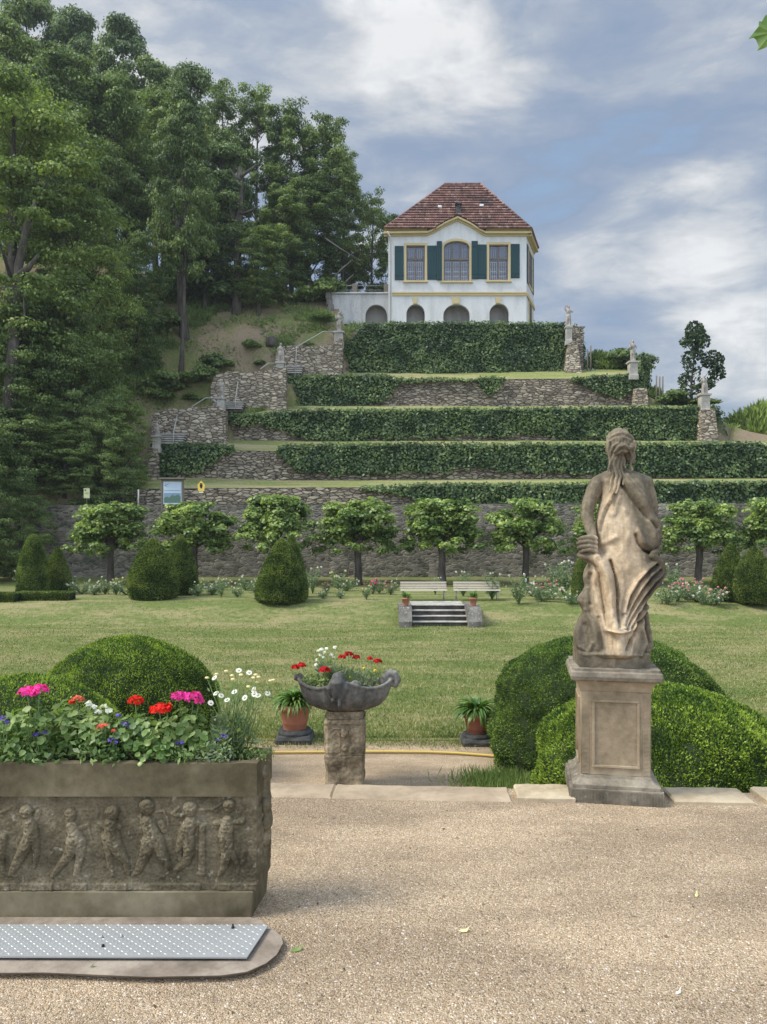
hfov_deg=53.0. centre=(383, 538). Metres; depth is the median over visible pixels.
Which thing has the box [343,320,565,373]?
ivy
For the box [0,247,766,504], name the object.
hillside
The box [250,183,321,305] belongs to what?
forest tree
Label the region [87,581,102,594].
rose bush
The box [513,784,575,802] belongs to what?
kerb stone
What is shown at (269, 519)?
linden tree
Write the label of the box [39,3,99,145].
forest tree
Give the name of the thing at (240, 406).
stone stairs
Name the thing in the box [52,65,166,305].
forest tree
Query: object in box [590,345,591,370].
post
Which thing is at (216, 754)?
foliage plant
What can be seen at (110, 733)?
foliage plant
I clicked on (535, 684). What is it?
yew dome
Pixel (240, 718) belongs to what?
daisy plant
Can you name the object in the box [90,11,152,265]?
forest tree
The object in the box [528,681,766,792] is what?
yew dome
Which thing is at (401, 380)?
ivy
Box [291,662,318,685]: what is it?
geranium
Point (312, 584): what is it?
rose bush
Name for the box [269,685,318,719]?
agapanthus
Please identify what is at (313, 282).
shrub
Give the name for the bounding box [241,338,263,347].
shrub
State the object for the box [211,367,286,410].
rubble wall
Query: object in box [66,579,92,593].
rose bush
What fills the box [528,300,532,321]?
window
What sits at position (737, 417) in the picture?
shrub
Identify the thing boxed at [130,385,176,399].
shrub
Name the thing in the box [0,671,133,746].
yew dome
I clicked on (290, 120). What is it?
forest tree
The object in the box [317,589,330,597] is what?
rose bush
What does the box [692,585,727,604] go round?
rose bush
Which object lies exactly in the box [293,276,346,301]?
shrub
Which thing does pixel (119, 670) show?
yew dome
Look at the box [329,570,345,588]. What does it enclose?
rose bush
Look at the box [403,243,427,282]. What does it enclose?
window
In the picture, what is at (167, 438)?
stone stairs
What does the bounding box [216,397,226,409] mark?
pedestal
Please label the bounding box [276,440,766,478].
ivy
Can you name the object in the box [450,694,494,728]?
agapanthus
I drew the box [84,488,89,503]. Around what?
notice
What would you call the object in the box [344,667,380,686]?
trailing plant
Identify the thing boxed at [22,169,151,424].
forest tree
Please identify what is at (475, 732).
flower pot
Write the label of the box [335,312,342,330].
garden statue
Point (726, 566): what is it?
topiary cone
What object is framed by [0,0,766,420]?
sky
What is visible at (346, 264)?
bare branches
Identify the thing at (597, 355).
shrub
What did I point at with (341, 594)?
rose bush
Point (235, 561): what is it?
garden wall
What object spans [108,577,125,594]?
rose bush
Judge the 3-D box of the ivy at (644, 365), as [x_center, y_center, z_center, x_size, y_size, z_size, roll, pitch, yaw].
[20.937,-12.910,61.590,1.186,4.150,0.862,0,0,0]
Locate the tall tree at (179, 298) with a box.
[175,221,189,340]
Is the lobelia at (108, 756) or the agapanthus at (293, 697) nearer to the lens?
the lobelia at (108, 756)
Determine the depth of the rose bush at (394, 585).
38.18 m
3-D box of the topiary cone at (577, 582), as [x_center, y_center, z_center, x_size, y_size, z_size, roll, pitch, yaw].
[8.430,1.500,32.226,1.141,2.316,1.153,0,0,8]
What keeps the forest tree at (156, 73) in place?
on the hillside
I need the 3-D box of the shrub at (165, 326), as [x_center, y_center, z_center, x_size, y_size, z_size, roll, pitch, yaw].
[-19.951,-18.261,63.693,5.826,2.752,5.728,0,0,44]
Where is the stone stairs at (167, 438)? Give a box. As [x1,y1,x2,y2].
[150,433,186,446]
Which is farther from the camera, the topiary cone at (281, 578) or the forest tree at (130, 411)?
the forest tree at (130, 411)
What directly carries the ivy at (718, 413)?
attached to the retaining wall at (256, 431)
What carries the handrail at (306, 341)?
attached to the rubble wall at (326, 358)
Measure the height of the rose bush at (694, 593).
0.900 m
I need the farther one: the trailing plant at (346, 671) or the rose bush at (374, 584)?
the rose bush at (374, 584)
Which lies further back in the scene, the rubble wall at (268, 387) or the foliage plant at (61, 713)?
the rubble wall at (268, 387)
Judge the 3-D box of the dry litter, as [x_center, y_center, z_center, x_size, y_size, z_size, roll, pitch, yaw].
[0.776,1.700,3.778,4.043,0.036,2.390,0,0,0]
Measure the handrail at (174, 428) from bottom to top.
2.393 m
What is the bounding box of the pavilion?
[383,183,538,324]
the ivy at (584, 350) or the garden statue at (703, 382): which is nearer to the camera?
the garden statue at (703, 382)
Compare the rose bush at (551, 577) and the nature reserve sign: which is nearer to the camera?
the rose bush at (551, 577)
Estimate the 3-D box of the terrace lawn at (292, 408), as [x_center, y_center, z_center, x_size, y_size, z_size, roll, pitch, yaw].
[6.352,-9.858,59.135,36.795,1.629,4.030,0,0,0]
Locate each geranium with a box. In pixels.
[9,683,55,760]
[51,695,98,759]
[112,695,157,759]
[134,702,182,763]
[162,691,207,756]
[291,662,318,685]
[316,666,330,686]
[338,651,359,681]
[367,656,382,686]
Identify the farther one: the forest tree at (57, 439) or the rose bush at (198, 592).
the forest tree at (57, 439)
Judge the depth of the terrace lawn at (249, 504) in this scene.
47.70 m
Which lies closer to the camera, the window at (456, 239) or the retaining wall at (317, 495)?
the retaining wall at (317, 495)
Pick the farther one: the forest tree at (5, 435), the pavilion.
the pavilion
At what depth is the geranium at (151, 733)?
3.47 m
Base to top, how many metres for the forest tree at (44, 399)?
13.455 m
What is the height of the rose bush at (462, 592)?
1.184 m
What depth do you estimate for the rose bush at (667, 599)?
31.16 m
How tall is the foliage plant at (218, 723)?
0.249 m
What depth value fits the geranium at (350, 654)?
10.28 m
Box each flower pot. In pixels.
[275,703,313,744]
[399,591,412,605]
[459,712,490,746]
[466,590,479,605]
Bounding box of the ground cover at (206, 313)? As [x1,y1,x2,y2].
[0,288,363,474]
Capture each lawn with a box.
[0,577,766,739]
[97,477,766,489]
[132,503,598,504]
[190,440,766,450]
[228,405,697,415]
[288,369,626,380]
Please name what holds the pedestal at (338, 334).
on the stone pillar
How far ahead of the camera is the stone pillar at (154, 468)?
52.17 m
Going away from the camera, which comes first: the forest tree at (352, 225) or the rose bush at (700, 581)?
the rose bush at (700, 581)
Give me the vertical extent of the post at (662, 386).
2.395 m
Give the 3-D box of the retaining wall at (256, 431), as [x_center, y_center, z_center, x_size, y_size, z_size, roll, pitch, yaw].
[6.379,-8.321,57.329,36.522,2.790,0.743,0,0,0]
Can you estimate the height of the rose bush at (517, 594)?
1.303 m
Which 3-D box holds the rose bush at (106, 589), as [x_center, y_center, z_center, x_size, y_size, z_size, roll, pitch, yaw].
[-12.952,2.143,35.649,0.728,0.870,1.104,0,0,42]
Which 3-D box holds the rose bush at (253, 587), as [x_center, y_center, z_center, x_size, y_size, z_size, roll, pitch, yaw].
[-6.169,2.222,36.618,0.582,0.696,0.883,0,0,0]
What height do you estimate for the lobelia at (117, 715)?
0.237 m
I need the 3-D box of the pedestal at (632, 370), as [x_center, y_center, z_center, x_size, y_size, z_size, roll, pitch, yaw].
[19.712,-13.283,60.800,0.835,1.468,0.835,0,0,0]
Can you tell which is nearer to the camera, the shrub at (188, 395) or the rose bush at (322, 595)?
the rose bush at (322, 595)
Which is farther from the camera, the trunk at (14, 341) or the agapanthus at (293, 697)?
the trunk at (14, 341)
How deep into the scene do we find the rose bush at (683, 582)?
32.63 m
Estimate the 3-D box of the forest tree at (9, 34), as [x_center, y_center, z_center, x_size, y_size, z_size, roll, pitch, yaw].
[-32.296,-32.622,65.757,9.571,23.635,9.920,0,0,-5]
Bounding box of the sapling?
[677,320,726,405]
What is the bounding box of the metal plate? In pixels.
[0,924,267,958]
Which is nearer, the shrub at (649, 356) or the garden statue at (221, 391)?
the garden statue at (221, 391)
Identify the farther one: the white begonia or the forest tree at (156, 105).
the forest tree at (156, 105)
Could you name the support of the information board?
on the terrace lawn at (249, 504)
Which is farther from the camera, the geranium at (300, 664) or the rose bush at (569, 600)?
the rose bush at (569, 600)
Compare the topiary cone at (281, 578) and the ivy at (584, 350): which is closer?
the topiary cone at (281, 578)
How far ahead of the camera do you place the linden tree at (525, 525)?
41.63 m
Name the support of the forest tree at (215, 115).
on the hillside
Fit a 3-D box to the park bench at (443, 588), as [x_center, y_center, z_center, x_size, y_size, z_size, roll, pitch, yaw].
[1.691,2.191,32.315,1.955,0.771,0.605,0,0,-1]
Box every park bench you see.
[400,582,447,600]
[453,582,500,600]
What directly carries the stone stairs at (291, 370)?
on the terrace lawn at (541, 375)
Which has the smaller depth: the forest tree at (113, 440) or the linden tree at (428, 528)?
the linden tree at (428, 528)
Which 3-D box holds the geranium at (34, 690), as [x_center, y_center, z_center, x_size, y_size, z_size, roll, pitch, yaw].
[-1.600,0.846,3.499,0.208,0.380,0.167,0,0,0]
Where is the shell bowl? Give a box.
[294,669,400,711]
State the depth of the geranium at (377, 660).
10.23 m
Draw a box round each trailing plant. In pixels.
[304,676,323,686]
[327,664,358,681]
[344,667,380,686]
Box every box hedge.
[0,591,20,601]
[17,590,76,600]
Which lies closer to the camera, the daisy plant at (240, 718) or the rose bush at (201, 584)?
the daisy plant at (240, 718)
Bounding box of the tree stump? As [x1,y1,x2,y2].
[266,336,276,345]
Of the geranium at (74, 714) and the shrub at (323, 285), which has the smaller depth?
the geranium at (74, 714)
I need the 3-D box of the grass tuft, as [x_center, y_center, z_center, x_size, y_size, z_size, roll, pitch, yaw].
[1.695,3.282,10.260,2.663,0.405,1.519,0,0,0]
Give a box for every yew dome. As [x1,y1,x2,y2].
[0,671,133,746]
[47,634,221,740]
[486,635,725,775]
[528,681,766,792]
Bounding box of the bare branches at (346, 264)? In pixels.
[324,237,361,291]
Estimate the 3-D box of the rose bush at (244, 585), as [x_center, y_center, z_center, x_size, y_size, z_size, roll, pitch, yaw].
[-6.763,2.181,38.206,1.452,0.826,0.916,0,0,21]
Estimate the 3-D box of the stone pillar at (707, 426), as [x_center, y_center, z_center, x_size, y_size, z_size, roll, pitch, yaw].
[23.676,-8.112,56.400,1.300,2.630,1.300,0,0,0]
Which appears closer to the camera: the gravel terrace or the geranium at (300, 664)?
the gravel terrace
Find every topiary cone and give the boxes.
[15,534,51,590]
[47,545,72,590]
[126,537,180,600]
[168,534,198,595]
[254,538,309,604]
[287,533,307,579]
[571,558,587,600]
[709,542,740,602]
[731,546,766,604]
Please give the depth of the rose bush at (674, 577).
38.16 m
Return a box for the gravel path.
[222,740,499,786]
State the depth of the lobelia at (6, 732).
3.50 m
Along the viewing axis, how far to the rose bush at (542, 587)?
32.63 m
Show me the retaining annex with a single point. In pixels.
(361, 307)
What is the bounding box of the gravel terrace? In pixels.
[0,787,766,1023]
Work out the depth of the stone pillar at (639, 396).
60.02 m
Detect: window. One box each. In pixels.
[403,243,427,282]
[441,238,472,282]
[486,242,511,281]
[528,248,532,292]
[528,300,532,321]
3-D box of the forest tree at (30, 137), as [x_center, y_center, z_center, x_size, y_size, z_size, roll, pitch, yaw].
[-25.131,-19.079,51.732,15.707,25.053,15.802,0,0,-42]
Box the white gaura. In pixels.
[313,646,341,682]
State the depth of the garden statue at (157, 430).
52.55 m
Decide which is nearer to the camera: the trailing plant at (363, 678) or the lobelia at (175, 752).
the lobelia at (175, 752)
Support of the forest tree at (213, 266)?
on the hillside
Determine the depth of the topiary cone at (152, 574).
32.34 m
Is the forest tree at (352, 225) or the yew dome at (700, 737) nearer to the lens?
the yew dome at (700, 737)
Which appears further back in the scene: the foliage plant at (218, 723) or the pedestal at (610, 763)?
the pedestal at (610, 763)
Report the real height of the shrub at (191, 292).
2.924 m
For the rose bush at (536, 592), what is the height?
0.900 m
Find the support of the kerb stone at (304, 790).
on the gravel terrace
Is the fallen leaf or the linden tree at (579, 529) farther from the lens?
the linden tree at (579, 529)
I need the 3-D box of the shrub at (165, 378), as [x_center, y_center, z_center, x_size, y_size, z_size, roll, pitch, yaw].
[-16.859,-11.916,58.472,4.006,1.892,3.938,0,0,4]
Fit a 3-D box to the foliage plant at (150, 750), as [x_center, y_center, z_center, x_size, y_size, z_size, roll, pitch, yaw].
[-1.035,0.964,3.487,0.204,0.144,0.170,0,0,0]
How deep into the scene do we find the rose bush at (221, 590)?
33.83 m
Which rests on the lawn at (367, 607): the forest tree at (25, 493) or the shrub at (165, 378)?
the forest tree at (25, 493)
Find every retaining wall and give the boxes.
[93,483,761,503]
[163,444,765,484]
[231,408,711,440]
[366,378,631,409]
[439,327,583,372]
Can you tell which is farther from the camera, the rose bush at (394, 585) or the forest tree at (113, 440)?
the forest tree at (113, 440)
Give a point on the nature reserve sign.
(201, 486)
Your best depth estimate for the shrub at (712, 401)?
59.87 m
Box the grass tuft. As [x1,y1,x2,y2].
[427,760,532,788]
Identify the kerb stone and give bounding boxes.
[271,783,335,797]
[332,784,511,801]
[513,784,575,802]
[662,787,754,805]
[750,787,766,804]
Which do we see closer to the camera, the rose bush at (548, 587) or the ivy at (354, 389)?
the rose bush at (548, 587)
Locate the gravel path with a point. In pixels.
(401, 769)
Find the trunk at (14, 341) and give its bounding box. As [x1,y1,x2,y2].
[1,202,38,414]
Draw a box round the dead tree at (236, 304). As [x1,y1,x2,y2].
[229,163,259,315]
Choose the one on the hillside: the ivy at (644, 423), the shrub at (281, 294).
the shrub at (281, 294)
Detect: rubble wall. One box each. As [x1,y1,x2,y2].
[152,405,227,443]
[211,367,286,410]
[276,337,342,374]
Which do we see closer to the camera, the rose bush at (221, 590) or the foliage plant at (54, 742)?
the foliage plant at (54, 742)
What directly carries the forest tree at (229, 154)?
on the hillside
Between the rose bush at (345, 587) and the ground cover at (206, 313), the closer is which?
the rose bush at (345, 587)
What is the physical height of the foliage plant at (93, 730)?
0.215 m
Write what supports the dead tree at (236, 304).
on the hillside
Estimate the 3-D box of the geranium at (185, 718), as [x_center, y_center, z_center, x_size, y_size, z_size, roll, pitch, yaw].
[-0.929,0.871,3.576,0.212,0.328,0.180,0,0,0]
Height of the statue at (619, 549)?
1.593 m
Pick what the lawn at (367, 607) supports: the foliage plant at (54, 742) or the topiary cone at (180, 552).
the topiary cone at (180, 552)
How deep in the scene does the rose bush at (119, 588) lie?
35.09 m
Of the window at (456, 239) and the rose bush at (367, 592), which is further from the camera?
the window at (456, 239)
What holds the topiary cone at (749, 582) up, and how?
on the lawn at (367, 607)
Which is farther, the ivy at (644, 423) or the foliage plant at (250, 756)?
the ivy at (644, 423)
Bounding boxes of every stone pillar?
[147,448,160,479]
[564,341,581,372]
[630,388,647,405]
[695,409,717,440]
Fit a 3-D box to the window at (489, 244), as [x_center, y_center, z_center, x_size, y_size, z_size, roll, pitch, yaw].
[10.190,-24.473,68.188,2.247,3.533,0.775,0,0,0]
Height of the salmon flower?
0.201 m
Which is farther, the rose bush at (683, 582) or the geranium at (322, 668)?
the rose bush at (683, 582)
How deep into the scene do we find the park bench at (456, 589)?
32.52 m
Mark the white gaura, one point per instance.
(333, 668)
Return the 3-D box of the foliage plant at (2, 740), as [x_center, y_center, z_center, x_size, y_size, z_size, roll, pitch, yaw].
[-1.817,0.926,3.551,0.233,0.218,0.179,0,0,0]
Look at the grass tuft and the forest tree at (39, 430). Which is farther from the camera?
the forest tree at (39, 430)
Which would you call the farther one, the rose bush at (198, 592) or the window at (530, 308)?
the window at (530, 308)
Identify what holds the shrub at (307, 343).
on the hillside
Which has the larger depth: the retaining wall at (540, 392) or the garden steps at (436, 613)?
the retaining wall at (540, 392)
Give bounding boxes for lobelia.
[0,716,19,760]
[22,730,55,764]
[96,737,125,766]
[106,713,132,759]
[165,741,193,765]
[206,734,236,761]
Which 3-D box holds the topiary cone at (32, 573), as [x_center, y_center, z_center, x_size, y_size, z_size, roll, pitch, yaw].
[-15.858,1.212,34.746,1.558,2.960,1.583,0,0,42]
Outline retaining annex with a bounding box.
[326,292,387,327]
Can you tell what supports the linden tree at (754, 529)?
on the lawn at (367, 607)
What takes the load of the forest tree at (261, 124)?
on the hillside
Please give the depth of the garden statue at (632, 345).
60.68 m
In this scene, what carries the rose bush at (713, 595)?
on the lawn at (367, 607)
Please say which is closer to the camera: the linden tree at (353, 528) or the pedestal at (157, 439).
the linden tree at (353, 528)
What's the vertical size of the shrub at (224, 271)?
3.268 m
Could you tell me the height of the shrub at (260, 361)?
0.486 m
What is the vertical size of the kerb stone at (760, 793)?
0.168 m
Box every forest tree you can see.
[0,0,62,224]
[0,14,49,284]
[0,62,139,440]
[0,293,88,479]
[0,398,94,486]
[0,422,41,571]
[0,476,59,577]
[7,40,129,270]
[17,296,132,479]
[21,432,105,498]
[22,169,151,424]
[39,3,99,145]
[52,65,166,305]
[61,395,147,504]
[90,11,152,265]
[90,385,155,502]
[96,229,174,372]
[109,53,187,270]
[115,87,201,270]
[143,82,221,372]
[154,58,218,264]
[176,140,258,303]
[179,187,233,308]
[199,77,253,238]
[221,81,288,267]
[223,225,293,315]
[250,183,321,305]
[256,96,333,292]
[268,176,349,288]
[282,110,362,276]
[320,238,368,291]
[321,149,368,289]
[345,186,397,291]
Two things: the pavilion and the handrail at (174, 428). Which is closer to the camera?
the handrail at (174, 428)
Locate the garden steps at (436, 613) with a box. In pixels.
[398,601,482,627]
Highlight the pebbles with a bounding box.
[0,799,766,1023]
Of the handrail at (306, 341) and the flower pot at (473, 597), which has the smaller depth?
the flower pot at (473, 597)
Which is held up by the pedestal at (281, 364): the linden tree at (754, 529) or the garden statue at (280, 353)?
the garden statue at (280, 353)
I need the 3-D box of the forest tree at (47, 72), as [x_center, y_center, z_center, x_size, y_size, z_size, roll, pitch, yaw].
[-26.215,-29.187,63.718,9.619,22.895,9.281,0,0,-2]
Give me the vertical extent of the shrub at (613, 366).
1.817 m
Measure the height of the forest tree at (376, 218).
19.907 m
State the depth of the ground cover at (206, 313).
65.70 m
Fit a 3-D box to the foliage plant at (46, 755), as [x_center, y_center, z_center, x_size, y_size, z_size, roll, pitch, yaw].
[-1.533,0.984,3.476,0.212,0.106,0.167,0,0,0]
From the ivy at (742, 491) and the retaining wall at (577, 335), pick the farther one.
the retaining wall at (577, 335)
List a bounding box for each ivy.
[159,441,236,477]
[228,404,713,441]
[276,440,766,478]
[287,372,400,406]
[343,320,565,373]
[361,479,766,503]
[396,376,473,383]
[473,375,506,395]
[570,372,646,398]
[573,324,585,368]
[637,352,652,396]
[710,403,727,435]
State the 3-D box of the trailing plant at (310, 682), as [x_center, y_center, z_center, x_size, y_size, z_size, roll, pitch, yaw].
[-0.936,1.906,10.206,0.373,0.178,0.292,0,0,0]
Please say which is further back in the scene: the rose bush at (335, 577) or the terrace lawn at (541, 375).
the terrace lawn at (541, 375)
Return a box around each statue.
[154,421,159,434]
[218,380,224,396]
[277,343,283,360]
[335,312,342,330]
[564,305,573,325]
[573,428,666,668]
[629,340,636,360]
[700,375,707,392]
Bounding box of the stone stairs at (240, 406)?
[212,401,245,412]
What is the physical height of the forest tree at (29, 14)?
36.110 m
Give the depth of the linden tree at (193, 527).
41.69 m
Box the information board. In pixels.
[158,478,185,511]
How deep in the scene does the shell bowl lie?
9.91 m
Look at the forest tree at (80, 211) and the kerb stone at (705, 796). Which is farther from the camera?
the forest tree at (80, 211)
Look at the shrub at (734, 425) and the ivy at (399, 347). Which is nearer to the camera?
the shrub at (734, 425)
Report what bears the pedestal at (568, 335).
on the stone pillar at (572, 363)
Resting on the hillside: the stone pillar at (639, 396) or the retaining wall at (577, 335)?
the retaining wall at (577, 335)
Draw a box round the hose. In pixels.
[272,750,493,756]
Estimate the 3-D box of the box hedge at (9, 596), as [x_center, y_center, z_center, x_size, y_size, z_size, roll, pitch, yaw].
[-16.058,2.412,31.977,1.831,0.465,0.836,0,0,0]
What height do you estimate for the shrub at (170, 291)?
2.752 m
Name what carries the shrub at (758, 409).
on the hillside
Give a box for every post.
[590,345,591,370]
[662,376,663,403]
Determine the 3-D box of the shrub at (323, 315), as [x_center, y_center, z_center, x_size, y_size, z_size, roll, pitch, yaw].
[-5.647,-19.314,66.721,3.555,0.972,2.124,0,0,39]
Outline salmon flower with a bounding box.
[76,723,123,764]
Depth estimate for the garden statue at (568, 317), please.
64.18 m
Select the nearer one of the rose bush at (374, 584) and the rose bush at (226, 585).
the rose bush at (374, 584)
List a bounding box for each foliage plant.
[0,709,33,760]
[0,722,15,748]
[0,740,32,764]
[20,746,67,765]
[33,711,78,759]
[39,699,83,757]
[67,717,117,764]
[100,714,136,755]
[119,728,160,759]
[133,738,177,765]
[165,741,210,763]
[178,726,220,759]
[191,740,235,763]
[201,707,262,758]
[234,743,275,760]
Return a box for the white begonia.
[75,701,121,755]
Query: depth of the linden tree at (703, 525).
41.45 m
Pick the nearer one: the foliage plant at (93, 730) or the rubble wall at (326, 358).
the foliage plant at (93, 730)
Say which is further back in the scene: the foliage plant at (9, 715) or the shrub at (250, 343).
the shrub at (250, 343)
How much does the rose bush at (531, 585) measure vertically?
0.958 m
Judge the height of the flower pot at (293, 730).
0.610 m
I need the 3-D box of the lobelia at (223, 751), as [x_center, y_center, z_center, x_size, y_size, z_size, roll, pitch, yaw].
[-0.737,0.962,3.504,0.144,0.149,0.121,0,0,0]
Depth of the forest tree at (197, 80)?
78.77 m
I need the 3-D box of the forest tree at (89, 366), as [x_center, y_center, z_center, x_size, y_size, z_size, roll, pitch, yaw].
[-20.627,-9.315,51.035,7.691,13.025,8.443,0,0,-31]
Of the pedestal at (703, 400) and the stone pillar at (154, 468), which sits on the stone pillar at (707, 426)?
the pedestal at (703, 400)
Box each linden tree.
[61,500,148,584]
[146,500,240,581]
[232,493,323,556]
[314,496,401,584]
[398,497,490,584]
[484,497,568,584]
[566,504,663,555]
[660,498,749,584]
[735,497,766,552]
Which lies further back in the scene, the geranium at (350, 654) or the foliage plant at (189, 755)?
the geranium at (350, 654)
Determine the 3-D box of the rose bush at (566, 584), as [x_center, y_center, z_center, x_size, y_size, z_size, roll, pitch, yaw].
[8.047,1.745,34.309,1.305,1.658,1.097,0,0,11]
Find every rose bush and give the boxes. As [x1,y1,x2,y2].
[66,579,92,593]
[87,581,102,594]
[95,576,113,593]
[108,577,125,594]
[110,583,127,594]
[188,581,207,595]
[199,578,210,587]
[205,581,220,594]
[211,577,231,588]
[214,578,226,596]
[230,584,244,596]
[234,574,257,589]
[248,578,255,592]
[306,566,321,592]
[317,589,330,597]
[319,582,332,592]
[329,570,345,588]
[332,576,359,590]
[334,589,344,597]
[360,585,371,599]
[363,578,380,593]
[376,580,386,592]
[383,583,397,594]
[390,578,399,589]
[431,577,440,594]
[452,570,472,595]
[482,572,503,599]
[506,573,528,604]
[520,575,540,595]
[527,583,544,597]
[528,581,563,601]
[534,580,560,599]
[541,562,564,592]
[549,560,575,594]
[557,588,579,603]
[653,583,681,604]
[665,562,681,585]
[667,581,688,601]
[673,578,697,599]
[679,582,711,601]
[686,578,703,592]
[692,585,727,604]
[707,586,729,604]
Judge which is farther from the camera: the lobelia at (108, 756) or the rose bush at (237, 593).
the rose bush at (237, 593)
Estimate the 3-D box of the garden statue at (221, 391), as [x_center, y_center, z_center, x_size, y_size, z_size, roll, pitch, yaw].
[-11.935,-11.050,56.690,0.521,1.404,0.327,0,0,0]
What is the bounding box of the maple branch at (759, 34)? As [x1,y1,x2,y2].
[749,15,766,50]
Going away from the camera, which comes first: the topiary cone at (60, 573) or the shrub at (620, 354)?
the topiary cone at (60, 573)
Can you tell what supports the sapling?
on the terrace lawn at (292, 408)
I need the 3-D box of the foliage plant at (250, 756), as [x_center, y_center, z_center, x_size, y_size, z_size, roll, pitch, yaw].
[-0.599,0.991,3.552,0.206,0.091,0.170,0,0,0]
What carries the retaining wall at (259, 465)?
on the hillside
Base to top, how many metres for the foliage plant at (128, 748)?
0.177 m
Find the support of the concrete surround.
on the gravel terrace
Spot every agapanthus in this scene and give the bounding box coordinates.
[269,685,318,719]
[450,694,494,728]
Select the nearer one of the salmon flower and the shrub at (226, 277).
the salmon flower
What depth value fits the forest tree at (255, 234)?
67.26 m
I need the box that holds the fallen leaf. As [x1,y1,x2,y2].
[291,944,302,951]
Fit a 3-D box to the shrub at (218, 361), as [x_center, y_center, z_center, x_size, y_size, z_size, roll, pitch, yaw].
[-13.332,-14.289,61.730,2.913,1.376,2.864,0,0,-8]
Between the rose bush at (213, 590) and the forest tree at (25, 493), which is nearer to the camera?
the rose bush at (213, 590)
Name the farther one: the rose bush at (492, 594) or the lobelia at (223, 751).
the rose bush at (492, 594)
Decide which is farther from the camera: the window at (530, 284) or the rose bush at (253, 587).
the window at (530, 284)
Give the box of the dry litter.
[51,801,763,1023]
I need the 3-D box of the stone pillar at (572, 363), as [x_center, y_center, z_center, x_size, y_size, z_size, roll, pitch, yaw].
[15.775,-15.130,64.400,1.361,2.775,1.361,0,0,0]
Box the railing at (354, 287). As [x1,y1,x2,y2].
[326,284,387,291]
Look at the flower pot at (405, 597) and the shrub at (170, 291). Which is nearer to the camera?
the flower pot at (405, 597)
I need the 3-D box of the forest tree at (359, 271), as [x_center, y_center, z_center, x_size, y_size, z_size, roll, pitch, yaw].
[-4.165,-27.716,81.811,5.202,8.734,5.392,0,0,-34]
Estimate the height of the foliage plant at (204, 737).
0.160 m
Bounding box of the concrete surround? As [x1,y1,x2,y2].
[0,917,282,978]
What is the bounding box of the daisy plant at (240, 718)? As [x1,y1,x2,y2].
[205,668,275,760]
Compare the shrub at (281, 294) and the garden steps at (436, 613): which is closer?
the garden steps at (436, 613)
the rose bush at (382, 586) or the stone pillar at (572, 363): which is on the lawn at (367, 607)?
the rose bush at (382, 586)
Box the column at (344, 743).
[324,710,365,784]
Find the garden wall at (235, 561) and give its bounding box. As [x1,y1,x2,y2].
[0,503,766,576]
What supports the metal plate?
on the concrete surround
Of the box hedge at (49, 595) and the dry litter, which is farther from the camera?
the box hedge at (49, 595)
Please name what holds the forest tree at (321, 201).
on the hillside
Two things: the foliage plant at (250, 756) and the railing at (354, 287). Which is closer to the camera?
the foliage plant at (250, 756)
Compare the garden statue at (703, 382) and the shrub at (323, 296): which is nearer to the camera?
the garden statue at (703, 382)
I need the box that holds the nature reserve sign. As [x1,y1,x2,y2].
[198,481,204,501]
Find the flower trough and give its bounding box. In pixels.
[0,747,272,916]
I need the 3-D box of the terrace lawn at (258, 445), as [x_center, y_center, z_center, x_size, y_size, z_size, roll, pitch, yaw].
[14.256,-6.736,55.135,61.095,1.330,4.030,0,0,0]
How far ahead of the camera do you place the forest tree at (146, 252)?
59.34 m
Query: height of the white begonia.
0.290 m
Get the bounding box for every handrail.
[173,414,177,442]
[295,331,332,374]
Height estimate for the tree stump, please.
0.800 m
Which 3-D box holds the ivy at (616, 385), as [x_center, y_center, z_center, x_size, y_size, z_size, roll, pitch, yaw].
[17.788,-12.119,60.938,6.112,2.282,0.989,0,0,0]
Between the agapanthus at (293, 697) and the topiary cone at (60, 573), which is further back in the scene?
the topiary cone at (60, 573)
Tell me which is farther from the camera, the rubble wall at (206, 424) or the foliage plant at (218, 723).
the rubble wall at (206, 424)
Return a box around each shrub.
[109,299,185,334]
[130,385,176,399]
[137,266,186,299]
[137,368,191,391]
[167,264,202,298]
[176,363,219,382]
[179,392,206,399]
[186,271,254,301]
[198,353,235,367]
[203,264,272,299]
[224,273,282,299]
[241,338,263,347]
[245,284,306,301]
[253,359,265,364]
[287,275,317,290]
[290,290,325,300]
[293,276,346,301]
[301,340,314,344]
[310,311,333,320]
[584,348,613,368]
[596,348,659,368]
[597,357,625,368]
[626,354,655,368]
[647,385,664,398]
[654,389,690,404]
[670,398,722,404]
[723,407,766,434]
[724,422,741,428]
[728,396,766,434]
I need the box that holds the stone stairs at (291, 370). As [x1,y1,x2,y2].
[273,366,303,376]
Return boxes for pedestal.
[151,435,162,452]
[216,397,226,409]
[275,361,285,367]
[333,331,344,348]
[564,326,572,345]
[565,656,664,807]
[626,361,639,379]
[696,393,711,410]
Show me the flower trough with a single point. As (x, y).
(128, 837)
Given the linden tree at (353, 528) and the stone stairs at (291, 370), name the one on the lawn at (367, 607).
the linden tree at (353, 528)
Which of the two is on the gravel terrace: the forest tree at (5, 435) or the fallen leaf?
the fallen leaf
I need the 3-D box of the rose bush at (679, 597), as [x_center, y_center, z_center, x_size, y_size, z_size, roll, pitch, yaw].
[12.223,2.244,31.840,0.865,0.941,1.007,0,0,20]
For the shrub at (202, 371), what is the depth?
58.85 m
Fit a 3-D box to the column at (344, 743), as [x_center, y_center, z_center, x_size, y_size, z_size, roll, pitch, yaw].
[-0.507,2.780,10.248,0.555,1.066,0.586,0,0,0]

